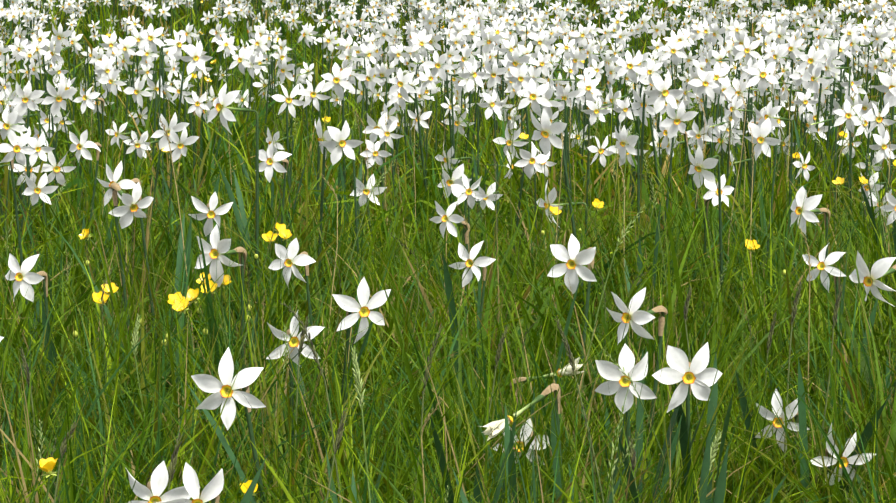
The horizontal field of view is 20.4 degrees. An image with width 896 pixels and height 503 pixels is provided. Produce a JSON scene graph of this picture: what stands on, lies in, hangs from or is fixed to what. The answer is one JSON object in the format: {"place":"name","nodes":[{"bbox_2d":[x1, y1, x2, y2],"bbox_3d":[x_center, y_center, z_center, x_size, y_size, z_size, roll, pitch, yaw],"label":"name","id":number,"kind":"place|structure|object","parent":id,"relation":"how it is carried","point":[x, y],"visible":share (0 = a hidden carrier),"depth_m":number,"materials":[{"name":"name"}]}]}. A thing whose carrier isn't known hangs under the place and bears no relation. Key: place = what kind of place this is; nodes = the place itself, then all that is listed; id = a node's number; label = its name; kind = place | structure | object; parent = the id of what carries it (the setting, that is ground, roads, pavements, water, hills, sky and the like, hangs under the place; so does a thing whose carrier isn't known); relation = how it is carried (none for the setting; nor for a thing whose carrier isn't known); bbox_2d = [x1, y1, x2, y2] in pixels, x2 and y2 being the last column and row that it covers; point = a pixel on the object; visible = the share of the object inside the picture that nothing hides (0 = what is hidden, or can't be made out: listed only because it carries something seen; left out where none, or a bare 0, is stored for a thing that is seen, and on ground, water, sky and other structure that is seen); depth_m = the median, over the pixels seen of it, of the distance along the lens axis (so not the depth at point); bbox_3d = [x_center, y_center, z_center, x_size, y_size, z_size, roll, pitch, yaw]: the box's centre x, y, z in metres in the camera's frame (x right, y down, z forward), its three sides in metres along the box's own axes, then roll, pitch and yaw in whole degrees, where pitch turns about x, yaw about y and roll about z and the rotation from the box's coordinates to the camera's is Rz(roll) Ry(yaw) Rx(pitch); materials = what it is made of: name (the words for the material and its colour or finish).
{"place":"outdoors","nodes":[
{"label":"outdoors","id":0,"kind":"place"},
{"bbox_2d":[191,347,265,502],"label":"narcissus","id":1,"kind":"object","parent":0,"point":[244,380],"visible":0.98,"depth_m":1.87,"materials":[{"name":"white plant"}]},
{"bbox_2d":[3,0,859,434],"bbox_3d":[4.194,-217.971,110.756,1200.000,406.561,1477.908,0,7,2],"label":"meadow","id":2,"kind":"structure","parent":0,"point":[473,50],"depth_m":14.41,"materials":[{"name":"plant"}]},
{"bbox_2d":[0,129,35,333],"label":"narcissus","id":3,"kind":"object","parent":2,"relation":"on","point":[11,150],"visible":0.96,"depth_m":3.01,"materials":[{"name":"white plant"}]},
{"bbox_2d":[5,254,49,325],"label":"narcissus","id":4,"kind":"object","parent":2,"relation":"on","point":[24,281],"visible":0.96,"depth_m":2.54,"materials":[{"name":"white plant"}]},
{"bbox_2d":[19,347,38,484],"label":"spike grass","id":5,"kind":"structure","parent":2,"relation":"on","point":[26,367],"depth_m":2.18,"materials":[{"name":"green plant"}]},
{"bbox_2d":[38,457,57,502],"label":"buttercup","id":6,"kind":"object","parent":2,"relation":"on","point":[47,465],"visible":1,"depth_m":1.72,"materials":[{"name":"yellow plant"}]},
{"bbox_2d":[53,422,76,502],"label":"spike grass","id":7,"kind":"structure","parent":2,"relation":"on","point":[63,446],"depth_m":1.77,"materials":[{"name":"green plant"}]},
{"bbox_2d":[69,130,101,265],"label":"narcissus","id":8,"kind":"object","parent":2,"relation":"on","point":[83,144],"visible":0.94,"depth_m":3.78,"materials":[{"name":"white plant"}]},
{"bbox_2d":[73,85,104,173],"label":"narcissus","id":9,"kind":"object","parent":2,"relation":"on","point":[87,101],"visible":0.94,"depth_m":5.12,"materials":[{"name":"white plant"}]},
{"bbox_2d":[72,291,108,384],"bbox_3d":[-0.366,0.173,2.589,0.057,0.269,0.023,6,9,38],"label":"buttercup","id":10,"kind":"object","parent":2,"relation":"on","point":[97,297],"visible":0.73,"depth_m":2.57,"materials":[{"name":"yellow plant"}]},
{"bbox_2d":[102,283,140,409],"bbox_3d":[-0.345,0.165,2.657,0.047,0.268,0.024,-4,8,-27],"label":"buttercup","id":11,"kind":"object","parent":2,"relation":"on","point":[115,288],"visible":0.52,"depth_m":2.64,"materials":[{"name":"yellow plant"}]},
{"bbox_2d":[109,182,153,371],"bbox_3d":[-0.386,0.089,2.955,0.058,0.347,0.054,4,8,30],"label":"narcissus","id":12,"kind":"object","parent":2,"relation":"on","point":[124,214],"visible":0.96,"depth_m":2.93,"materials":[{"name":"white plant"}]},
{"bbox_2d":[131,313,150,445],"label":"spike grass","id":13,"kind":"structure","parent":2,"relation":"on","point":[135,336],"depth_m":2.38,"materials":[{"name":"green plant"}]},
{"bbox_2d":[125,461,199,502],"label":"narcissus","id":14,"kind":"object","parent":2,"relation":"on","point":[152,491],"visible":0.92,"depth_m":1.65,"materials":[{"name":"white plant"}]},
{"bbox_2d":[167,432,182,491],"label":"spike grass","id":15,"kind":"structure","parent":2,"relation":"on","point":[171,469],"depth_m":1.67,"materials":[{"name":"green plant"}]},
{"bbox_2d":[165,292,184,388],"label":"buttercup","id":16,"kind":"object","parent":2,"relation":"on","point":[173,298],"visible":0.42,"depth_m":2.56,"materials":[{"name":"yellow plant"}]},
{"bbox_2d":[161,299,196,433],"bbox_3d":[-0.268,0.181,2.528,0.044,0.269,0.025,-1,7,-4],"label":"buttercup","id":17,"kind":"object","parent":2,"relation":"on","point":[180,308],"visible":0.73,"depth_m":2.51,"materials":[{"name":"yellow plant"}]},
{"bbox_2d":[155,462,223,502],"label":"narcissus","id":18,"kind":"object","parent":2,"relation":"on","point":[212,489],"visible":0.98,"depth_m":1.62,"materials":[{"name":"white plant"}]},
{"bbox_2d":[185,90,209,187],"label":"narcissus","id":19,"kind":"object","parent":2,"relation":"on","point":[195,102],"visible":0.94,"depth_m":5.08,"materials":[{"name":"white plant"}]},
{"bbox_2d":[186,288,214,373],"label":"buttercup","id":20,"kind":"object","parent":2,"relation":"on","point":[192,294],"visible":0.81,"depth_m":2.59,"materials":[{"name":"yellow plant"}]},
{"bbox_2d":[188,191,232,320],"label":"narcissus","id":21,"kind":"object","parent":2,"relation":"on","point":[209,212],"visible":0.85,"depth_m":3.12,"materials":[{"name":"white plant"}]},
{"bbox_2d":[196,273,226,353],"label":"buttercup","id":22,"kind":"object","parent":2,"relation":"on","point":[199,280],"visible":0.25,"depth_m":2.72,"materials":[{"name":"yellow plant"}]},
{"bbox_2d":[195,224,246,369],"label":"narcissus","id":23,"kind":"object","parent":2,"relation":"on","point":[213,255],"visible":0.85,"depth_m":2.65,"materials":[{"name":"white plant"}]},
{"bbox_2d":[201,280,250,368],"bbox_3d":[-0.234,0.163,2.663,0.063,0.269,0.020,-5,9,-35],"label":"buttercup","id":24,"kind":"object","parent":2,"relation":"on","point":[211,283],"visible":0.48,"depth_m":2.64,"materials":[{"name":"yellow plant"}]},
{"bbox_2d":[220,275,251,357],"bbox_3d":[-0.233,0.155,2.722,0.046,0.268,0.022,-3,8,-26],"label":"buttercup","id":25,"kind":"object","parent":2,"relation":"on","point":[226,280],"visible":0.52,"depth_m":2.71,"materials":[{"name":"yellow plant"}]},
{"bbox_2d":[240,480,257,502],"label":"buttercup","id":26,"kind":"object","parent":2,"relation":"on","point":[247,485],"visible":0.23,"depth_m":1.92,"materials":[{"name":"yellow plant"}]},
{"bbox_2d":[255,141,292,298],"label":"narcissus","id":27,"kind":"object","parent":2,"relation":"on","point":[275,160],"visible":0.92,"depth_m":3.52,"materials":[{"name":"white plant"}]},
{"bbox_2d":[262,231,286,335],"bbox_3d":[-0.211,0.104,3.123,0.028,0.264,0.046,4,8,27],"label":"buttercup","id":28,"kind":"object","parent":2,"relation":"on","point":[267,237],"visible":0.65,"depth_m":3.10,"materials":[{"name":"yellow plant"}]},
{"bbox_2d":[278,229,293,320],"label":"buttercup","id":29,"kind":"object","parent":2,"relation":"on","point":[285,235],"visible":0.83,"depth_m":3.12,"materials":[{"name":"yellow plant"}]},
{"bbox_2d":[268,238,320,415],"bbox_3d":[-0.155,0.138,2.689,0.046,0.312,0.065,6,9,38],"label":"narcissus","id":30,"kind":"object","parent":2,"relation":"on","point":[304,259],"visible":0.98,"depth_m":2.65,"materials":[{"name":"white plant"}]},
{"bbox_2d":[266,311,324,449],"bbox_3d":[-0.138,0.197,2.316,0.053,0.299,0.085,0,7,2],"label":"narcissus","id":31,"kind":"object","parent":2,"relation":"on","point":[314,331],"visible":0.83,"depth_m":2.27,"materials":[{"name":"white plant"}]},
{"bbox_2d":[293,316,308,484],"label":"spike grass","id":32,"kind":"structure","parent":2,"relation":"on","point":[301,342],"depth_m":2.17,"materials":[{"name":"green plant"}]},
{"bbox_2d":[279,300,341,501],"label":"grass seed head","id":33,"kind":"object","parent":2,"relation":"on","point":[309,340],"depth_m":1.97,"materials":[{"name":"green plant"}]},
{"bbox_2d":[322,116,330,166],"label":"buttercup","id":34,"kind":"object","parent":2,"relation":"on","point":[328,119],"visible":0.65,"depth_m":5.13,"materials":[{"name":"yellow plant"}]},
{"bbox_2d":[325,411,346,502],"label":"spike grass","id":35,"kind":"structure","parent":2,"relation":"on","point":[340,429],"depth_m":1.77,"materials":[{"name":"green plant"}]},
{"bbox_2d":[351,346,370,502],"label":"spike grass","id":36,"kind":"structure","parent":2,"relation":"on","point":[357,380],"depth_m":1.83,"materials":[{"name":"green plant"}]},
{"bbox_2d":[332,277,390,404],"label":"narcissus","id":37,"kind":"object","parent":2,"relation":"on","point":[363,311],"visible":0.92,"depth_m":2.30,"materials":[{"name":"white plant"}]},
{"bbox_2d":[359,139,391,245],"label":"narcissus","id":38,"kind":"object","parent":2,"relation":"on","point":[372,147],"visible":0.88,"depth_m":4.01,"materials":[{"name":"white plant"}]},
{"bbox_2d":[408,106,431,183],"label":"narcissus","id":39,"kind":"object","parent":2,"relation":"on","point":[425,116],"visible":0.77,"depth_m":4.79,"materials":[{"name":"white plant"}]},
{"bbox_2d":[412,324,442,502],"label":"spike grass","id":40,"kind":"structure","parent":2,"relation":"on","point":[426,376],"depth_m":2.07,"materials":[{"name":"green plant"}]},
{"bbox_2d":[0,33,895,502],"bbox_3d":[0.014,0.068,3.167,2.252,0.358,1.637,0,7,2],"label":"grass","id":41,"kind":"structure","parent":2,"relation":"on","point":[770,301],"depth_m":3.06,"materials":[{"name":"green plant"}]},
{"bbox_2d":[79,228,108,331],"bbox_3d":[-0.445,0.104,3.147,0.037,0.269,0.020,-3,8,-25],"label":"buttercup","id":42,"kind":"object","parent":41,"relation":"on","point":[86,234],"visible":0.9,"depth_m":3.13,"materials":[{"name":"yellow plant"}]},
{"bbox_2d":[97,161,158,354],"bbox_3d":[-0.376,0.071,3.015,0.079,0.366,0.049,-5,9,-34],"label":"narcissus","id":43,"kind":"object","parent":41,"relation":"on","point":[124,183],"visible":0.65,"depth_m":2.98,"materials":[{"name":"white plant"}]},
{"bbox_2d":[254,223,286,297],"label":"buttercup","id":44,"kind":"object","parent":41,"relation":"on","point":[278,226],"visible":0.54,"depth_m":3.19,"materials":[{"name":"yellow plant"}]},
{"bbox_2d":[547,233,595,415],"bbox_3d":[0.133,0.136,2.679,0.054,0.315,0.068,0,7,2],"label":"narcissus","id":45,"kind":"object","parent":41,"relation":"on","point":[574,258],"visible":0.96,"depth_m":2.64,"materials":[{"name":"white plant"}]},
{"bbox_2d":[0,0,895,156],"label":"narcissus field","id":46,"kind":"structure","parent":2,"relation":"on","point":[460,35],"depth_m":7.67,"materials":[{"name":"white plant"}]},
{"bbox_2d":[1,67,895,502],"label":"leaves","id":47,"kind":"object","parent":2,"relation":"on","point":[677,421],"visible":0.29,"depth_m":2.18,"materials":[{"name":"green plant"}]},
{"bbox_2d":[430,201,469,330],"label":"narcissus","id":48,"kind":"object","parent":2,"relation":"on","point":[456,219],"visible":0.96,"depth_m":3.06,"materials":[{"name":"white plant"}]},
{"bbox_2d":[451,173,487,298],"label":"narcissus","id":49,"kind":"object","parent":2,"relation":"on","point":[469,195],"visible":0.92,"depth_m":3.30,"materials":[{"name":"white plant"}]},
{"bbox_2d":[449,241,495,409],"bbox_3d":[0.024,0.140,2.675,0.048,0.308,0.057,-1,7,-6],"label":"narcissus","id":50,"kind":"object","parent":2,"relation":"on","point":[484,261],"visible":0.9,"depth_m":2.65,"materials":[{"name":"white plant"}]},
{"bbox_2d":[483,325,508,446],"bbox_3d":[0.028,0.213,2.255,0.007,0.286,0.085,5,9,36],"label":"leaf","id":51,"kind":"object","parent":2,"relation":"on","point":[499,349],"depth_m":2.27,"materials":[{"name":"green plant"}]},
{"bbox_2d":[479,383,563,502],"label":"daffodil","id":52,"kind":"object","parent":2,"relation":"on","point":[499,427],"visible":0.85,"depth_m":2.02,"materials":[{"name":"white plant"}]},
{"bbox_2d":[493,418,549,464],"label":"narcissus","id":53,"kind":"object","parent":2,"relation":"on","point":[529,422],"visible":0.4,"depth_m":2.21,"materials":[{"name":"white plant"}]},
{"bbox_2d":[512,141,548,270],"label":"narcissus","id":54,"kind":"object","parent":2,"relation":"on","point":[527,163],"visible":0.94,"depth_m":3.77,"materials":[{"name":"white plant"}]},
{"bbox_2d":[510,357,583,409],"bbox_3d":[0.097,0.216,2.382,0.077,0.242,0.024,4,8,27],"label":"daffodil","id":55,"kind":"object","parent":2,"relation":"on","point":[568,370],"visible":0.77,"depth_m":2.36,"materials":[{"name":"white plant"}]},
{"bbox_2d":[541,206,561,267],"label":"buttercup","id":56,"kind":"object","parent":2,"relation":"on","point":[554,211],"visible":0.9,"depth_m":3.40,"materials":[{"name":"yellow plant"}]},
{"bbox_2d":[555,316,603,502],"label":"spike grass","id":57,"kind":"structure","parent":2,"relation":"on","point":[570,356],"depth_m":1.97,"materials":[{"name":"green plant"}]},
{"bbox_2d":[578,199,603,268],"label":"buttercup","id":58,"kind":"object","parent":2,"relation":"on","point":[598,204],"visible":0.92,"depth_m":3.48,"materials":[{"name":"yellow plant"}]},
{"bbox_2d":[595,343,656,502],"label":"narcissus","id":59,"kind":"object","parent":2,"relation":"on","point":[619,383],"visible":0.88,"depth_m":2.08,"materials":[{"name":"white plant"}]},
{"bbox_2d":[628,435,636,484],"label":"spike grass","id":60,"kind":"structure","parent":2,"relation":"on","point":[633,456],"depth_m":1.96,"materials":[{"name":"green plant"}]},
{"bbox_2d":[606,287,667,493],"bbox_3d":[0.171,0.190,2.295,0.052,0.321,0.063,2,7,16],"label":"narcissus","id":61,"kind":"object","parent":2,"relation":"on","point":[638,318],"visible":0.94,"depth_m":2.27,"materials":[{"name":"white plant"}]},
{"bbox_2d":[658,117,698,212],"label":"narcissus","id":62,"kind":"object","parent":2,"relation":"on","point":[664,130],"visible":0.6,"depth_m":4.33,"materials":[{"name":"white plant"}]},
{"bbox_2d":[652,342,721,454],"bbox_3d":[0.207,0.225,2.078,0.047,0.311,0.078,4,8,31],"label":"narcissus","id":63,"kind":"object","parent":2,"relation":"on","point":[696,376],"visible":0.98,"depth_m":2.04,"materials":[{"name":"white plant"}]},
{"bbox_2d":[683,286,704,453],"bbox_3d":[0.237,0.190,2.344,0.010,0.307,0.082,-2,7,-15],"label":"leaf","id":64,"kind":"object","parent":2,"relation":"on","point":[685,311],"depth_m":2.36,"materials":[{"name":"green plant"}]},
{"bbox_2d":[709,430,722,470],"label":"spike grass","id":65,"kind":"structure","parent":2,"relation":"on","point":[715,446],"depth_m":1.91,"materials":[{"name":"green plant"}]},
{"bbox_2d":[702,174,733,337],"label":"narcissus","id":66,"kind":"object","parent":2,"relation":"on","point":[712,194],"visible":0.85,"depth_m":3.29,"materials":[{"name":"white plant"}]},
{"bbox_2d":[745,239,785,347],"bbox_3d":[0.384,0.113,3.028,0.053,0.258,0.019,-2,7,-16],"label":"buttercup","id":67,"kind":"object","parent":2,"relation":"on","point":[750,246],"visible":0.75,"depth_m":3.01,"materials":[{"name":"yellow plant"}]},
{"bbox_2d":[749,113,785,204],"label":"narcissus","id":68,"kind":"object","parent":2,"relation":"on","point":[773,127],"visible":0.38,"depth_m":4.49,"materials":[{"name":"white plant"}]},
{"bbox_2d":[764,312,776,398],"bbox_3d":[0.310,0.195,2.450,0.007,0.264,0.065,3,8,21],"label":"leaf","id":69,"kind":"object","parent":2,"relation":"on","point":[769,341],"depth_m":2.46,"materials":[{"name":"green plant"}]},
{"bbox_2d":[755,389,808,474],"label":"narcissus","id":70,"kind":"object","parent":2,"relation":"on","point":[775,404],"visible":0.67,"depth_m":2.25,"materials":[{"name":"white plant"}]},
{"bbox_2d":[782,281,801,491],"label":"spike grass","id":71,"kind":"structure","parent":2,"relation":"on","point":[794,310],"depth_m":2.26,"materials":[{"name":"green plant"}]},
{"bbox_2d":[793,152,803,237],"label":"buttercup","id":72,"kind":"object","parent":2,"relation":"on","point":[797,156],"visible":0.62,"depth_m":4.26,"materials":[{"name":"yellow plant"}]},
{"bbox_2d":[790,186,830,273],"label":"narcissus","id":73,"kind":"object","parent":2,"relation":"on","point":[810,204],"visible":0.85,"depth_m":3.16,"materials":[{"name":"white plant"}]},
{"bbox_2d":[802,245,845,345],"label":"narcissus","id":74,"kind":"object","parent":2,"relation":"on","point":[830,259],"visible":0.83,"depth_m":2.69,"materials":[{"name":"white plant"}]},
{"bbox_2d":[815,284,842,487],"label":"spike grass","id":75,"kind":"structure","parent":2,"relation":"on","point":[834,317],"depth_m":2.25,"materials":[{"name":"green plant"}]},
{"bbox_2d":[837,131,847,225],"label":"buttercup","id":76,"kind":"object","parent":2,"relation":"on","point":[841,133],"visible":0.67,"depth_m":4.73,"materials":[{"name":"yellow plant"}]},
{"bbox_2d":[810,423,875,502],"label":"narcissus","id":77,"kind":"object","parent":2,"relation":"on","point":[849,449],"visible":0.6,"depth_m":2.17,"materials":[{"name":"white plant"}]},
{"bbox_2d":[845,108,877,223],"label":"narcissus","id":78,"kind":"object","parent":2,"relation":"on","point":[860,129],"visible":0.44,"depth_m":4.67,"materials":[{"name":"white plant"}]},
{"bbox_2d":[859,176,867,224],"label":"buttercup","id":79,"kind":"object","parent":2,"relation":"on","point":[864,179],"visible":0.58,"depth_m":3.82,"materials":[{"name":"yellow plant"}]},
{"bbox_2d":[849,251,895,397],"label":"narcissus","id":80,"kind":"object","parent":2,"relation":"on","point":[880,268],"visible":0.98,"depth_m":2.51,"materials":[{"name":"white plant"}]},
{"bbox_2d":[880,193,895,224],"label":"narcissus","id":81,"kind":"object","parent":2,"relation":"on","point":[891,199],"visible":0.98,"depth_m":3.19,"materials":[{"name":"white plant"}]},
{"bbox_2d":[886,160,895,219],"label":"buttercup","id":82,"kind":"object","parent":2,"relation":"on","point":[894,162],"visible":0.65,"depth_m":4.12,"materials":[{"name":"yellow plant"}]},
{"bbox_2d":[0,23,895,409],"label":"daffodils","id":83,"kind":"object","parent":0,"point":[708,85],"depth_m":4.71,"materials":[{"name":"white plant"}]},
{"bbox_2d":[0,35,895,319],"bbox_3d":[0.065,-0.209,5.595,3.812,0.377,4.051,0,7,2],"label":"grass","id":84,"kind":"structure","parent":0,"point":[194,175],"depth_m":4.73,"materials":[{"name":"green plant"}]},
{"bbox_2d":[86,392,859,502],"bbox_3d":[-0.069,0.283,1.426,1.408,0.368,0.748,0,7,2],"label":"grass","id":85,"kind":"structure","parent":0,"point":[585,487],"depth_m":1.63,"materials":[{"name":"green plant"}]},
{"bbox_2d":[100,0,857,285],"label":"buttercup field","id":86,"kind":"structure","parent":0,"point":[839,181],"depth_m":4.85,"materials":[{"name":"yellow plant"}]}
]}

